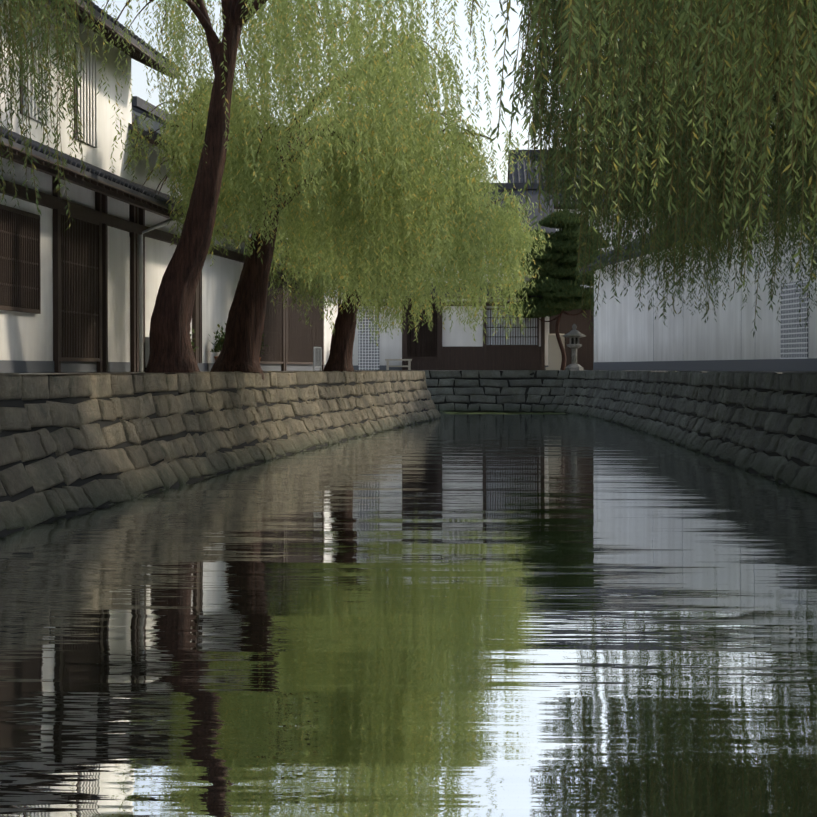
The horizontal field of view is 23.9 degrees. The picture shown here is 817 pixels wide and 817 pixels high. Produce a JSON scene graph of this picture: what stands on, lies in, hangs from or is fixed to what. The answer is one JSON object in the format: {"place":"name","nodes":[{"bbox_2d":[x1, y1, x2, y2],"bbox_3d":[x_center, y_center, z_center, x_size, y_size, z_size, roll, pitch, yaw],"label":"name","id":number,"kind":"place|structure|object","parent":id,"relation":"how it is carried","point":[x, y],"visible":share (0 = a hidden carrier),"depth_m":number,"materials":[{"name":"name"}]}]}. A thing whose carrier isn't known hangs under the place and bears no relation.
{"place":"outdoors","nodes":[
{"label":"outdoors","id":0,"kind":"place"},
{"bbox_2d":[0,370,440,534],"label":"canal wall","id":1,"kind":"structure","parent":0,"point":[71,444],"depth_m":26.06,"materials":[{"name":"stone"}]},
{"bbox_2d":[313,347,321,370],"bbox_3d":[-2.122,-1.143,45.013,0.036,0.586,0.981,0,1,7],"label":"signboard","id":2,"kind":"object","parent":1,"relation":"on","point":[315,356],"visible":0.92,"depth_m":44.93,"materials":[{"name":"grey paint"}]},
{"bbox_2d":[0,412,816,816],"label":"canal water","id":3,"kind":"structure","parent":0,"point":[446,614],"depth_m":11.20,"materials":[{"name":"liquid"}]},
{"bbox_2d":[448,412,564,413],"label":"water weeds","id":4,"kind":"object","parent":3,"relation":"on","point":[504,412],"visible":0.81,"depth_m":68.41,"materials":[{"name":"green plant"}]},
{"bbox_2d":[19,370,816,374],"bbox_3d":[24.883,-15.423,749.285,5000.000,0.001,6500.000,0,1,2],"label":"ground sheet","id":5,"kind":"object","parent":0,"point":[48,373],"visible":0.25,"depth_m":48.25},
{"bbox_2d":[0,0,95,229],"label":"willow","id":6,"kind":"object","parent":5,"relation":"on","point":[21,28],"visible":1,"depth_m":17.91,"materials":[{"name":"green plant"}]},
{"bbox_2d":[0,0,186,372],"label":"house","id":7,"kind":"structure","parent":5,"relation":"on","point":[68,300],"depth_m":31.30,"materials":[{"name":"paint"}]},
{"bbox_2d":[139,218,181,371],"bbox_3d":[-4.592,-2.194,36.767,0.940,2.988,1.139,0,1,2],"label":"aircon and downpipe","id":8,"kind":"object","parent":5,"relation":"on","point":[147,342],"visible":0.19,"depth_m":36.30,"materials":[{"name":"grey metal"}]},
{"bbox_2d":[190,328,198,351],"bbox_3d":[-4.516,-1.274,38.266,0.796,1.086,0.689,-1,1,-30],"label":"potted plant","id":9,"kind":"object","parent":5,"relation":"on","point":[192,343],"visible":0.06,"depth_m":38.46,"materials":[{"name":"green plant"}]},
{"bbox_2d":[129,113,296,371],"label":"house","id":10,"kind":"structure","parent":5,"relation":"on","point":[219,278],"depth_m":41.44,"materials":[{"name":"paint"}]},
{"bbox_2d":[209,323,225,359],"bbox_3d":[-4.085,-1.352,42.224,0.629,1.077,0.752,0,1,19],"label":"potted plant","id":11,"kind":"object","parent":5,"relation":"on","point":[218,347],"visible":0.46,"depth_m":42.11,"materials":[{"name":"green plant"}]},
{"bbox_2d":[132,96,346,370],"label":"house","id":12,"kind":"structure","parent":5,"relation":"on","point":[302,339],"depth_m":53.47,"materials":[{"name":"paint"}]},
{"bbox_2d":[259,333,267,359],"bbox_3d":[-3.680,-1.455,45.557,0.676,1.146,0.658,0,1,2],"label":"potted plant","id":13,"kind":"object","parent":5,"relation":"on","point":[262,347],"visible":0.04,"depth_m":45.55,"materials":[{"name":"green plant"}]},
{"bbox_2d":[63,0,503,373],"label":"willow","id":14,"kind":"object","parent":5,"relation":"on","point":[171,350],"visible":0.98,"depth_m":29.72,"materials":[{"name":"green plant"}]},
{"bbox_2d":[109,15,513,378],"bbox_3d":[-1.717,-3.625,35.308,7.299,6.179,8.244,0,1,2],"label":"willow","id":15,"kind":"object","parent":5,"relation":"on","point":[391,207],"visible":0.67,"depth_m":33.54,"materials":[{"name":"green plant"}]},
{"bbox_2d":[385,359,411,369],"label":"bench","id":16,"kind":"object","parent":5,"relation":"on","point":[388,365],"visible":0.9,"depth_m":72.63,"materials":[{"name":"beige stone"}]},
{"bbox_2d":[268,115,551,371],"bbox_3d":[-0.588,-3.907,47.064,7.188,6.233,7.853,-1,1,-26],"label":"willow","id":17,"kind":"object","parent":5,"relation":"on","point":[340,359],"visible":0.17,"depth_m":46.45,"materials":[{"name":"green plant"}]},
{"bbox_2d":[546,334,564,369],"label":"stone monument","id":18,"kind":"object","parent":5,"relation":"on","point":[554,357],"visible":0.73,"depth_m":72.58,"materials":[{"name":"beige stone"}]},
{"bbox_2d":[501,210,611,369],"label":"pine tree","id":19,"kind":"object","parent":5,"relation":"on","point":[558,290],"visible":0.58,"depth_m":71.41,"materials":[{"name":"green plant"}]},
{"bbox_2d":[549,308,593,369],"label":"fence","id":20,"kind":"object","parent":5,"relation":"on","point":[585,355],"visible":0.02,"depth_m":76.63,"materials":[{"name":"paint"}]},
{"bbox_2d":[563,324,585,369],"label":"stone lantern","id":21,"kind":"object","parent":5,"relation":"on","point":[574,335],"visible":0.98,"depth_m":71.14,"materials":[{"name":"stone"}]},
{"bbox_2d":[468,0,816,298],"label":"willow","id":22,"kind":"object","parent":5,"relation":"on","point":[740,28],"visible":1,"depth_m":12.95,"materials":[{"name":"green plant"}]},
{"bbox_2d":[514,0,816,337],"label":"willow","id":23,"kind":"object","parent":5,"relation":"on","point":[681,184],"visible":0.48,"depth_m":21.71,"materials":[{"name":"green plant"}]},
{"bbox_2d":[536,2,816,328],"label":"willow","id":24,"kind":"object","parent":5,"relation":"on","point":[793,230],"visible":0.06,"depth_m":32.95,"materials":[{"name":"green plant"}]},
{"bbox_2d":[579,172,816,370],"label":"storehouse","id":25,"kind":"structure","parent":5,"relation":"on","point":[628,336],"depth_m":50.91,"materials":[{"name":"paint"}]},
{"bbox_2d":[92,0,785,371],"label":"sky","id":26,"kind":"structure","parent":0,"point":[138,70],"materials":[{"name":"white"}]},
{"bbox_2d":[352,183,555,369],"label":"house","id":27,"kind":"structure","parent":0,"point":[439,347],"depth_m":73.28,"materials":[{"name":"paint"}]},
{"bbox_2d":[377,370,816,495],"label":"canal wall","id":28,"kind":"structure","parent":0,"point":[764,424],"depth_m":40.44,"materials":[{"name":"stone"}]},
{"bbox_2d":[507,149,771,287],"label":"tiled hall","id":29,"kind":"structure","parent":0,"point":[516,175],"depth_m":96.17,"materials":[{"name":"paint"}]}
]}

